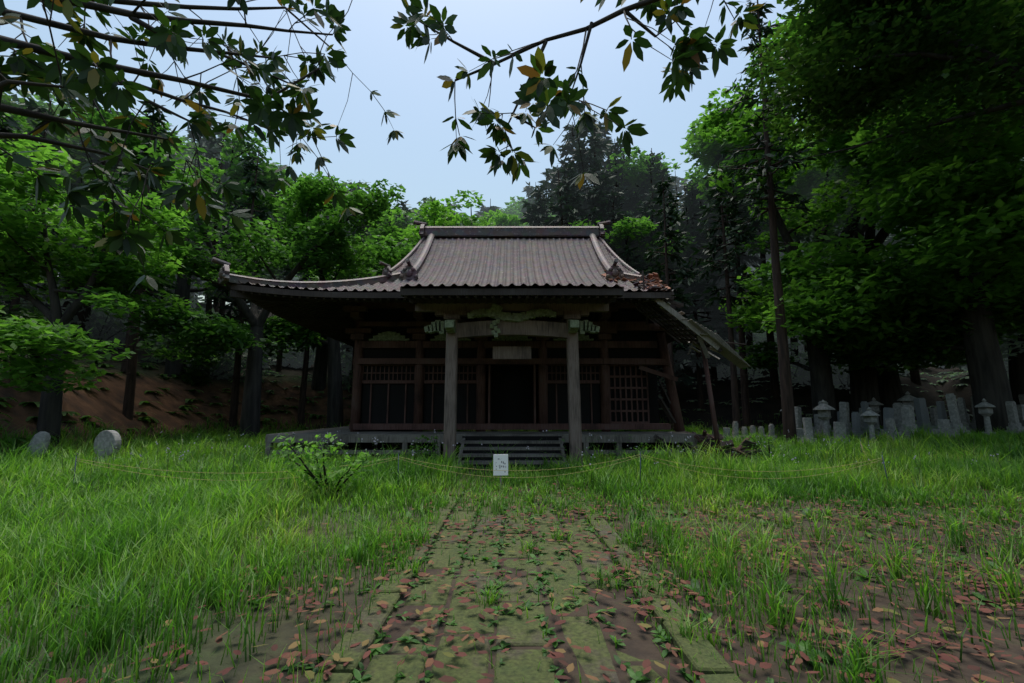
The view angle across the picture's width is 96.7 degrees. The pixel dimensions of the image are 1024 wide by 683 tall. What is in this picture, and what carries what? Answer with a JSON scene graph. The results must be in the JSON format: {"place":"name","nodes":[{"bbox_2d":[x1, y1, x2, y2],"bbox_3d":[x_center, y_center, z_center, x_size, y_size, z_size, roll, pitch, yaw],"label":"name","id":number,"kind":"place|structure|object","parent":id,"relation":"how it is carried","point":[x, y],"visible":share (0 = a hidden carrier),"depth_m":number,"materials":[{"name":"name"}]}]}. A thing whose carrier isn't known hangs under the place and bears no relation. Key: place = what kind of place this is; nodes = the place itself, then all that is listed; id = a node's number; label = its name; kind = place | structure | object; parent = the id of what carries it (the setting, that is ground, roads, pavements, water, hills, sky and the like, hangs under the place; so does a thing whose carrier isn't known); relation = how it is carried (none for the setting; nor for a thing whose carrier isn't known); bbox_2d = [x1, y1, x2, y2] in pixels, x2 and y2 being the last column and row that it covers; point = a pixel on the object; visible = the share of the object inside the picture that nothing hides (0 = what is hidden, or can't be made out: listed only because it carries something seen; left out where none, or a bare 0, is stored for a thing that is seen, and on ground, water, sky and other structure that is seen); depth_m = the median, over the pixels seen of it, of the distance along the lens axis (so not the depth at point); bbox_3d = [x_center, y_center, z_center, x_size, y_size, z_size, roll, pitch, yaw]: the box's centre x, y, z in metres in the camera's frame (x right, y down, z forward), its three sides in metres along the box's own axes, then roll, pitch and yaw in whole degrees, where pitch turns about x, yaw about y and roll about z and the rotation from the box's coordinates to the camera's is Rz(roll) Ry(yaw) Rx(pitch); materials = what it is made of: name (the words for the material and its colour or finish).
{"place":"outdoors","nodes":[
{"label":"outdoors","id":0,"kind":"place"},
{"bbox_2d":[0,0,838,306],"label":"sky","id":1,"kind":"structure","parent":0,"point":[409,87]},
{"bbox_2d":[76,442,882,480],"bbox_3d":[0.821,2.636,10.362,17.506,0.452,4.274,0,-8,0],"label":"yellow rope","id":2,"kind":"object","parent":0,"point":[512,470],"visible":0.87,"depth_m":8.58,"materials":[{"name":"fabric"}]},
{"bbox_2d":[347,309,670,466],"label":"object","id":3,"kind":"object","parent":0,"point":[511,393],"visible":0.3,"depth_m":16.11,"materials":[{"name":"wood"}]},
{"bbox_2d":[0,411,1023,682],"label":"grass field","id":4,"kind":"structure","parent":0,"point":[152,507],"depth_m":5.50,"materials":[{"name":"plant"}]},
{"bbox_2d":[24,431,50,458],"bbox_3d":[-13.475,3.067,12.911,0.462,1.050,0.320,15,-11,-8],"label":"gravestone","id":5,"kind":"object","parent":4,"relation":"on","point":[44,437],"visible":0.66,"depth_m":12.86,"materials":[{"name":"stone"}]},
{"bbox_2d":[116,429,998,464],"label":"herb flowers","id":6,"kind":"object","parent":4,"relation":"on","point":[527,446],"visible":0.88,"depth_m":10.76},
{"bbox_2d":[801,417,820,444],"bbox_3d":[12.413,3.812,19.059,0.583,1.229,0.525,4,-12,-15],"label":"gravestone","id":7,"kind":"object","parent":4,"relation":"on","point":[807,426],"visible":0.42,"depth_m":19.03,"materials":[{"name":"stone"}]},
{"bbox_2d":[828,422,849,443],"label":"gravestone","id":8,"kind":"object","parent":4,"relation":"on","point":[839,428],"visible":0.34,"depth_m":19.14,"materials":[{"name":"stone"}]},
{"bbox_2d":[839,402,851,434],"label":"gravestone","id":9,"kind":"object","parent":4,"relation":"on","point":[843,411],"visible":0.45,"depth_m":22.67,"materials":[{"name":"stone"}]},
{"bbox_2d":[847,412,865,438],"bbox_3d":[16.034,3.903,21.208,0.583,1.237,0.524,3,-6,-14],"label":"gravestone","id":10,"kind":"object","parent":4,"relation":"on","point":[855,416],"visible":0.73,"depth_m":21.13,"materials":[{"name":"stone"}]},
{"bbox_2d":[898,405,925,437],"bbox_3d":[16.866,3.433,19.347,0.806,1.416,0.726,-1,-4,-20],"label":"gravestone","id":11,"kind":"object","parent":4,"relation":"on","point":[908,416],"visible":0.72,"depth_m":19.25,"materials":[{"name":"stone"}]},
{"bbox_2d":[913,398,934,432],"bbox_3d":[19.058,3.452,21.150,0.777,1.638,0.699,-2,-8,-5],"label":"gravestone","id":12,"kind":"object","parent":4,"relation":"on","point":[920,406],"visible":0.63,"depth_m":21.06,"materials":[{"name":"stone"}]},
{"bbox_2d":[927,419,959,436],"bbox_3d":[18.088,3.635,19.049,0.900,0.744,0.810,4,-8,-26],"label":"gravestone","id":13,"kind":"object","parent":4,"relation":"on","point":[944,424],"visible":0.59,"depth_m":18.93,"materials":[{"name":"stone"}]},
{"bbox_2d":[945,393,970,433],"bbox_3d":[18.988,3.136,19.538,0.657,1.790,0.591,5,-13,-27],"label":"gravestone","id":14,"kind":"object","parent":4,"relation":"on","point":[954,415],"visible":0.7,"depth_m":19.47,"materials":[{"name":"stone"}]},
{"bbox_2d":[1004,401,1023,433],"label":"gravestone","id":15,"kind":"object","parent":4,"relation":"on","point":[1014,423],"visible":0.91,"depth_m":19.48,"materials":[{"name":"stone"}]},
{"bbox_2d":[0,283,1023,682],"bbox_3d":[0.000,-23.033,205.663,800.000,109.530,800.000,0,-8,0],"label":"ground","id":16,"kind":"structure","parent":0,"point":[102,403],"depth_m":4.04,"materials":[{"name":"soil"}]},
{"bbox_2d":[0,112,34,219],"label":"cedar tree","id":17,"kind":"object","parent":16,"relation":"on","point":[11,121],"visible":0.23,"depth_m":20.83,"materials":[{"name":"green plant"}]},
{"bbox_2d":[0,287,50,316],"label":"tree","id":18,"kind":"object","parent":16,"relation":"on","point":[30,305],"visible":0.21,"depth_m":24.37,"materials":[{"name":"green plant"}]},
{"bbox_2d":[0,113,53,189],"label":"broadleaf tree","id":19,"kind":"object","parent":16,"relation":"on","point":[21,119],"visible":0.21,"depth_m":22.61,"materials":[{"name":"green plant"}]},
{"bbox_2d":[0,338,71,383],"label":"shrub","id":20,"kind":"object","parent":16,"relation":"on","point":[22,355],"visible":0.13,"depth_m":16.43,"materials":[{"name":"green plant"}]},
{"bbox_2d":[1,97,75,320],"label":"cedar tree","id":21,"kind":"object","parent":16,"relation":"on","point":[31,105],"visible":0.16,"depth_m":23.87,"materials":[{"name":"green plant"}]},
{"bbox_2d":[18,93,79,295],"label":"broadleaf tree","id":22,"kind":"object","parent":16,"relation":"on","point":[52,104],"visible":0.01,"depth_m":34.65,"materials":[{"name":"green plant"}]},
{"bbox_2d":[2,89,135,296],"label":"broadleaf tree","id":23,"kind":"object","parent":16,"relation":"on","point":[15,98],"depth_m":31.09,"materials":[{"name":"green plant"}]},
{"bbox_2d":[44,107,124,340],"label":"cedar tree","id":24,"kind":"object","parent":16,"relation":"on","point":[83,313],"visible":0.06,"depth_m":28.04,"materials":[{"name":"green plant"}]},
{"bbox_2d":[0,132,195,444],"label":"broadleaf tree","id":25,"kind":"object","parent":16,"relation":"on","point":[111,273],"visible":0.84,"depth_m":15.04,"materials":[{"name":"green plant"}]},
{"bbox_2d":[1,92,197,336],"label":"broadleaf tree","id":26,"kind":"object","parent":16,"relation":"on","point":[78,154],"visible":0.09,"depth_m":27.16,"materials":[{"name":"green plant"}]},
{"bbox_2d":[83,313,127,349],"bbox_3d":[-25.347,-0.545,28.313,3.477,2.485,2.594,6,-11,-36],"label":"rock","id":27,"kind":"object","parent":16,"relation":"on","point":[100,323],"visible":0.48,"depth_m":28.13,"materials":[{"name":"grey stone"}]},
{"bbox_2d":[94,430,120,462],"bbox_3d":[-11.300,2.988,12.698,0.756,1.008,0.460,-2,-9,12],"label":"stone disc monument","id":28,"kind":"object","parent":16,"relation":"on","point":[103,439],"visible":0.58,"depth_m":12.64,"materials":[{"name":"stone"}]},
{"bbox_2d":[65,298,160,343],"bbox_3d":[-24.844,-1.250,28.514,4.537,3.441,3.691,7,-11,-40],"label":"shrub","id":29,"kind":"object","parent":16,"relation":"on","point":[93,335],"visible":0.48,"depth_m":27.57,"materials":[{"name":"green plant"}]},
{"bbox_2d":[77,99,189,419],"bbox_3d":[-17.676,-4.206,21.751,4.538,15.789,4.447,7,-11,-39],"label":"cedar tree","id":30,"kind":"object","parent":16,"relation":"on","point":[131,373],"visible":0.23,"depth_m":21.75,"materials":[{"name":"green plant"}]},
{"bbox_2d":[80,122,187,372],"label":"cedar tree","id":31,"kind":"object","parent":16,"relation":"on","point":[124,364],"visible":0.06,"depth_m":23.69,"materials":[{"name":"green plant"}]},
{"bbox_2d":[54,130,216,314],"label":"broadleaf tree","id":32,"kind":"object","parent":16,"relation":"on","point":[183,165],"visible":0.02,"depth_m":40.10,"materials":[{"name":"green plant"}]},
{"bbox_2d":[139,330,168,362],"bbox_3d":[-21.608,0.466,28.926,2.881,2.568,3.277,0,-8,0],"label":"shrub","id":33,"kind":"object","parent":16,"relation":"on","point":[154,359],"visible":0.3,"depth_m":28.11,"materials":[{"name":"green plant"}]},
{"bbox_2d":[60,107,292,378],"bbox_3d":[-20.710,-5.748,28.442,11.000,16.208,12.066,0,-8,0],"label":"broadleaf tree","id":34,"kind":"object","parent":16,"relation":"on","point":[184,290],"visible":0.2,"depth_m":28.57,"materials":[{"name":"green plant"}]},
{"bbox_2d":[177,346,223,385],"bbox_3d":[-18.917,1.485,27.275,2.646,2.924,3.234,4,-9,-23],"label":"shrub","id":35,"kind":"object","parent":16,"relation":"on","point":[196,373],"visible":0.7,"depth_m":26.99,"materials":[{"name":"green plant"}]},
{"bbox_2d":[179,108,222,268],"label":"cedar tree","id":36,"kind":"object","parent":16,"relation":"on","point":[204,141],"visible":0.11,"depth_m":37.69,"materials":[{"name":"green plant"}]},
{"bbox_2d":[0,0,404,294],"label":"tree branches","id":37,"kind":"object","parent":16,"relation":"on","point":[40,76],"visible":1,"depth_m":2.87,"materials":[{"name":"green plant"}]},
{"bbox_2d":[176,119,254,319],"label":"cedar tree","id":38,"kind":"object","parent":16,"relation":"on","point":[221,166],"visible":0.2,"depth_m":32.65,"materials":[{"name":"green plant"}]},
{"bbox_2d":[200,345,245,379],"bbox_3d":[-18.974,1.335,30.270,2.307,2.748,3.700,-7,-11,38],"label":"shrub","id":39,"kind":"object","parent":16,"relation":"on","point":[225,368],"visible":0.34,"depth_m":30.00,"materials":[{"name":"green plant"}]},
{"bbox_2d":[205,152,276,427],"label":"cedar tree","id":40,"kind":"object","parent":16,"relation":"on","point":[239,314],"visible":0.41,"depth_m":27.17,"materials":[{"name":"green plant"}]},
{"bbox_2d":[121,140,405,437],"bbox_3d":[-11.341,-1.620,23.009,11.680,13.534,11.519,0,-8,0],"label":"broadleaf tree","id":41,"kind":"object","parent":16,"relation":"on","point":[213,334],"visible":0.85,"depth_m":21.89,"materials":[{"name":"green plant"}]},
{"bbox_2d":[271,188,334,426],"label":"cedar tree","id":42,"kind":"object","parent":16,"relation":"on","point":[301,407],"visible":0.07,"depth_m":29.48,"materials":[{"name":"green plant"}]},
{"bbox_2d":[196,171,416,427],"bbox_3d":[-10.650,-1.463,27.357,11.086,14.531,12.398,-3,-9,21],"label":"broadleaf tree","id":43,"kind":"object","parent":16,"relation":"on","point":[307,195],"visible":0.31,"depth_m":25.65,"materials":[{"name":"green plant"}]},
{"bbox_2d":[222,169,418,389],"bbox_3d":[-13.210,-3.891,34.328,12.188,15.099,14.835,0,-8,0],"label":"broadleaf tree","id":44,"kind":"object","parent":16,"relation":"on","point":[319,377],"visible":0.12,"depth_m":31.26,"materials":[{"name":"green plant"}]},
{"bbox_2d":[265,432,379,497],"bbox_3d":[-3.245,2.224,7.906,1.297,1.336,1.674,-5,-10,29],"label":"shrub","id":45,"kind":"object","parent":16,"relation":"on","point":[317,479],"visible":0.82,"depth_m":7.93,"materials":[{"name":"green plant"}]},
{"bbox_2d":[340,182,435,353],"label":"broadleaf tree","id":46,"kind":"object","parent":16,"relation":"on","point":[412,245],"visible":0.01,"depth_m":35.84,"materials":[{"name":"green plant"}]},
{"bbox_2d":[352,200,468,275],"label":"broadleaf tree","id":47,"kind":"object","parent":16,"relation":"on","point":[395,232],"visible":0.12,"depth_m":32.11,"materials":[{"name":"green plant"}]},
{"bbox_2d":[407,434,440,465],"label":"shrub sapling","id":48,"kind":"object","parent":16,"relation":"on","point":[426,446],"visible":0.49,"depth_m":12.27,"materials":[{"name":"green plant"}]},
{"bbox_2d":[407,189,495,233],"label":"broadleaf tree","id":49,"kind":"object","parent":16,"relation":"on","point":[464,219],"visible":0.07,"depth_m":34.45,"materials":[{"name":"green plant"}]},
{"bbox_2d":[265,426,697,463],"bbox_3d":[-0.930,4.233,20.271,13.110,0.918,16.352,0,-8,0],"label":"veranda","id":50,"kind":"object","parent":16,"relation":"on","point":[404,438],"visible":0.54,"depth_m":13.81,"materials":[{"name":"grey wood"}]},
{"bbox_2d":[0,352,972,458],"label":"bank ferns","id":51,"kind":"object","parent":16,"relation":"on","point":[64,413],"visible":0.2,"depth_m":26.19,"materials":[{"name":"green plant"}]},
{"bbox_2d":[343,302,670,431],"bbox_3d":[-0.120,3.357,13.176,11.510,10.365,27.065,0,-8,0],"label":"hall frame","id":52,"kind":"object","parent":16,"relation":"on","point":[420,343],"visible":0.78,"depth_m":15.91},
{"bbox_2d":[230,284,670,346],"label":"roof eaves","id":53,"kind":"object","parent":52,"relation":"on","point":[322,313],"visible":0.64,"depth_m":13.46,"materials":[{"name":"brown wood"}]},
{"bbox_2d":[241,237,673,291],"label":"roof front","id":54,"kind":"structure","parent":53,"relation":"on","point":[511,262],"depth_m":19.24,"materials":[{"name":"tile"}]},
{"bbox_2d":[211,220,641,288],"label":"roof ridges","id":55,"kind":"object","parent":54,"relation":"on","point":[409,271],"visible":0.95,"depth_m":20.14,"materials":[{"name":"tile"}]},
{"bbox_2d":[601,270,670,290],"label":"broken tiles","id":56,"kind":"object","parent":54,"relation":"on","point":[652,277],"visible":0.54,"depth_m":16.90,"materials":[{"name":"ceramic"}]},
{"bbox_2d":[369,304,599,340],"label":"carved wood ornaments","id":57,"kind":"object","parent":52,"relation":"attached to","point":[494,311],"visible":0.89,"depth_m":12.46},
{"bbox_2d":[478,209,542,225],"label":"broadleaf tree","id":58,"kind":"object","parent":16,"relation":"on","point":[502,219],"visible":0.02,"depth_m":41.54,"materials":[{"name":"green plant"}]},
{"bbox_2d":[0,464,1023,682],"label":"fallen leaf litter","id":59,"kind":"object","parent":16,"relation":"on","point":[428,629],"visible":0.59,"depth_m":3.39,"materials":[{"name":"brown plant"}]},
{"bbox_2d":[0,464,1023,682],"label":"path weeds","id":60,"kind":"object","parent":16,"relation":"on","point":[385,648],"visible":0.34,"depth_m":3.82,"materials":[{"name":"green plant"}]},
{"bbox_2d":[415,303,608,463],"bbox_3d":[0.000,1.357,14.046,5.360,4.368,3.825,0,-8,0],"label":"entrance porch frame","id":61,"kind":"object","parent":16,"relation":"on","point":[465,329],"visible":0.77,"depth_m":12.45,"materials":[{"name":"wood"}]},
{"bbox_2d":[23,430,1015,491],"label":"tall herbs","id":62,"kind":"object","parent":16,"relation":"on","point":[233,464],"visible":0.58,"depth_m":10.24,"materials":[{"name":"green plant"}]},
{"bbox_2d":[311,466,742,682],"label":"path paving","id":63,"kind":"structure","parent":16,"relation":"on","point":[517,665],"depth_m":3.42,"materials":[{"name":"stone"}]},
{"bbox_2d":[493,454,507,475],"bbox_3d":[-0.220,2.411,8.891,0.290,0.400,0.013,0,-14,-3],"label":"sign board","id":64,"kind":"object","parent":63,"relation":"on","point":[500,461],"visible":1,"depth_m":8.89,"materials":[{"name":"grey wood"}]},
{"bbox_2d":[504,196,556,225],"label":"broadleaf tree","id":65,"kind":"object","parent":16,"relation":"on","point":[513,206],"visible":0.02,"depth_m":65.90,"materials":[{"name":"green plant"}]},
{"bbox_2d":[518,185,556,225],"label":"cedar tree","id":66,"kind":"object","parent":16,"relation":"on","point":[536,210],"visible":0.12,"depth_m":37.98,"materials":[{"name":"green plant"}]},
{"bbox_2d":[533,169,556,216],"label":"cedar tree","id":67,"kind":"object","parent":16,"relation":"on","point":[545,183],"visible":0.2,"depth_m":42.75,"materials":[{"name":"green plant"}]},
{"bbox_2d":[543,161,588,225],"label":"cedar tree","id":68,"kind":"object","parent":16,"relation":"on","point":[566,190],"visible":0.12,"depth_m":35.27,"materials":[{"name":"green plant"}]},
{"bbox_2d":[547,122,592,225],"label":"cedar tree","id":69,"kind":"object","parent":16,"relation":"on","point":[569,146],"visible":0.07,"depth_m":41.15,"materials":[{"name":"green plant"}]},
{"bbox_2d":[390,0,764,189],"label":"tree branch","id":70,"kind":"object","parent":16,"relation":"on","point":[688,54],"visible":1,"depth_m":2.93,"materials":[{"name":"green plant"}]},
{"bbox_2d":[557,112,626,247],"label":"cedar tree","id":71,"kind":"object","parent":16,"relation":"on","point":[596,192],"visible":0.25,"depth_m":36.39,"materials":[{"name":"green plant"}]},
{"bbox_2d":[587,121,613,186],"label":"cedar tree","id":72,"kind":"object","parent":16,"relation":"on","point":[607,138],"visible":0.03,"depth_m":44.39,"materials":[{"name":"green plant"}]},
{"bbox_2d":[590,136,646,261],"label":"cedar tree","id":73,"kind":"object","parent":16,"relation":"on","point":[626,204],"visible":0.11,"depth_m":38.44,"materials":[{"name":"green plant"}]},
{"bbox_2d":[595,191,660,383],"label":"cedar tree","id":74,"kind":"object","parent":16,"relation":"on","point":[615,198],"visible":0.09,"depth_m":34.49,"materials":[{"name":"green plant"}]},
{"bbox_2d":[569,216,704,283],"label":"broadleaf tree","id":75,"kind":"object","parent":16,"relation":"on","point":[623,230],"visible":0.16,"depth_m":33.20,"materials":[{"name":"green plant"}]},
{"bbox_2d":[629,157,702,399],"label":"cedar tree","id":76,"kind":"object","parent":16,"relation":"on","point":[648,192],"visible":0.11,"depth_m":36.95,"materials":[{"name":"green plant"}]},
{"bbox_2d":[633,193,703,385],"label":"cedar tree","id":77,"kind":"object","parent":16,"relation":"on","point":[686,378],"visible":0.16,"depth_m":33.58,"materials":[{"name":"green plant"}]},
{"bbox_2d":[641,176,699,430],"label":"cedar tree","id":78,"kind":"object","parent":16,"relation":"on","point":[676,240],"visible":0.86,"depth_m":29.02,"materials":[{"name":"green plant"}]},
{"bbox_2d":[606,146,748,375],"bbox_3d":[15.534,-6.323,41.627,17.674,19.237,14.896,0,-8,0],"label":"broadleaf tree","id":79,"kind":"object","parent":16,"relation":"on","point":[636,173],"visible":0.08,"depth_m":38.01,"materials":[{"name":"green plant"}]},
{"bbox_2d":[599,270,761,458],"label":"collapsed timbers","id":80,"kind":"object","parent":16,"relation":"on","point":[668,375],"depth_m":15.34,"materials":[{"name":"wood"}]},
{"bbox_2d":[668,183,751,411],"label":"cedar tree","id":81,"kind":"object","parent":16,"relation":"on","point":[717,319],"visible":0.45,"depth_m":34.04,"materials":[{"name":"green plant"}]},
{"bbox_2d":[674,173,751,381],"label":"cedar tree","id":82,"kind":"object","parent":16,"relation":"on","point":[721,284],"visible":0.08,"depth_m":36.36,"materials":[{"name":"green plant"}]},
{"bbox_2d":[686,162,762,433],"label":"cedar tree","id":83,"kind":"object","parent":16,"relation":"on","point":[711,263],"visible":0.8,"depth_m":27.36,"materials":[{"name":"green plant"}]},
{"bbox_2d":[695,145,768,427],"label":"cedar tree","id":84,"kind":"object","parent":16,"relation":"on","point":[746,413],"visible":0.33,"depth_m":30.92,"materials":[{"name":"green plant"}]},
{"bbox_2d":[707,104,782,372],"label":"cedar tree","id":85,"kind":"object","parent":16,"relation":"on","point":[749,338],"visible":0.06,"depth_m":37.47,"materials":[{"name":"green plant"}]},
{"bbox_2d":[735,87,779,398],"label":"cedar tree","id":86,"kind":"object","parent":16,"relation":"on","point":[774,385],"depth_m":32.86,"materials":[{"name":"brown plant"}]},
{"bbox_2d":[746,433,792,458],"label":"shrub sapling","id":87,"kind":"object","parent":16,"relation":"on","point":[764,448],"visible":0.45,"depth_m":13.74,"materials":[{"name":"green plant"}]},
{"bbox_2d":[713,0,827,444],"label":"cedar tree","id":88,"kind":"object","parent":16,"relation":"on","point":[767,167],"visible":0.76,"depth_m":20.98,"materials":[{"name":"green plant"}]},
{"bbox_2d":[746,338,806,385],"bbox_3d":[19.549,1.499,34.103,4.683,4.310,5.508,0,-8,0],"label":"shrub","id":89,"kind":"object","parent":16,"relation":"on","point":[802,355],"visible":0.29,"depth_m":32.87,"materials":[{"name":"green plant"}]},
{"bbox_2d":[813,400,834,439],"bbox_3d":[14.625,3.695,21.267,0.808,1.935,0.933,7,-11,-38],"label":"stone lantern","id":90,"kind":"object","parent":16,"relation":"on","point":[824,412],"visible":0.84,"depth_m":21.15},
{"bbox_2d":[832,353,849,389],"bbox_3d":[24.170,1.811,32.854,3.639,3.511,3.192,6,-10,-35],"label":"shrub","id":91,"kind":"object","parent":16,"relation":"on","point":[844,377],"visible":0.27,"depth_m":32.83,"materials":[{"name":"green plant"}]},
{"bbox_2d":[693,104,994,420],"bbox_3d":[22.493,-6.679,30.273,20.059,24.686,19.155,0,-8,0],"label":"broadleaf tree","id":92,"kind":"object","parent":16,"relation":"on","point":[890,389],"visible":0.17,"depth_m":24.76,"materials":[{"name":"green plant"}]},
{"bbox_2d":[695,82,1001,427],"bbox_3d":[17.825,-4.034,27.395,14.315,18.831,13.421,0,-8,0],"label":"broadleaf tree","id":93,"kind":"object","parent":16,"relation":"on","point":[828,213],"visible":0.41,"depth_m":26.04,"materials":[{"name":"green plant"}]},
{"bbox_2d":[680,71,1023,426],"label":"broadleaf tree","id":94,"kind":"object","parent":16,"relation":"on","point":[864,384],"visible":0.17,"depth_m":24.45,"materials":[{"name":"green plant"}]},
{"bbox_2d":[860,407,879,442],"bbox_3d":[15.098,3.514,19.131,0.628,1.506,0.726,2,-9,-13],"label":"stone lantern","id":95,"kind":"object","parent":16,"relation":"on","point":[870,417],"visible":0.79,"depth_m":19.04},
{"bbox_2d":[739,0,1023,162],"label":"broadleaf tree","id":96,"kind":"object","parent":16,"relation":"on","point":[857,30],"visible":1,"depth_m":14.10,"materials":[{"name":"green plant"}]},
{"bbox_2d":[746,1,1023,433],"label":"broadleaf tree","id":97,"kind":"object","parent":16,"relation":"on","point":[963,212],"visible":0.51,"depth_m":19.60,"materials":[{"name":"green plant"}]},
{"bbox_2d":[808,74,1023,404],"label":"broadleaf tree","id":98,"kind":"object","parent":16,"relation":"on","point":[1016,371],"visible":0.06,"depth_m":24.74,"materials":[{"name":"green plant"}]},
{"bbox_2d":[819,0,1023,165],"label":"broadleaf tree","id":99,"kind":"object","parent":16,"relation":"on","point":[843,138],"visible":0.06,"depth_m":18.77,"materials":[{"name":"green plant"}]},
{"bbox_2d":[957,398,975,431],"bbox_3d":[21.025,3.422,21.191,0.554,1.610,0.499,5,-11,-30],"label":"gravestone","id":100,"kind":"object","parent":16,"relation":"on","point":[963,411],"visible":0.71,"depth_m":21.12,"materials":[{"name":"stone"}]},
{"bbox_2d":[975,398,995,434],"bbox_3d":[20.329,3.220,19.497,0.647,1.551,0.747,2,-9,-13],"label":"stone lantern","id":101,"kind":"object","parent":16,"relation":"on","point":[985,409],"visible":0.91,"depth_m":19.41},
{"bbox_2d":[635,298,750,367],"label":"grey collapse boards","id":102,"kind":"object","parent":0,"point":[713,340],"visible":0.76,"depth_m":13.56,"materials":[{"name":"wood"}]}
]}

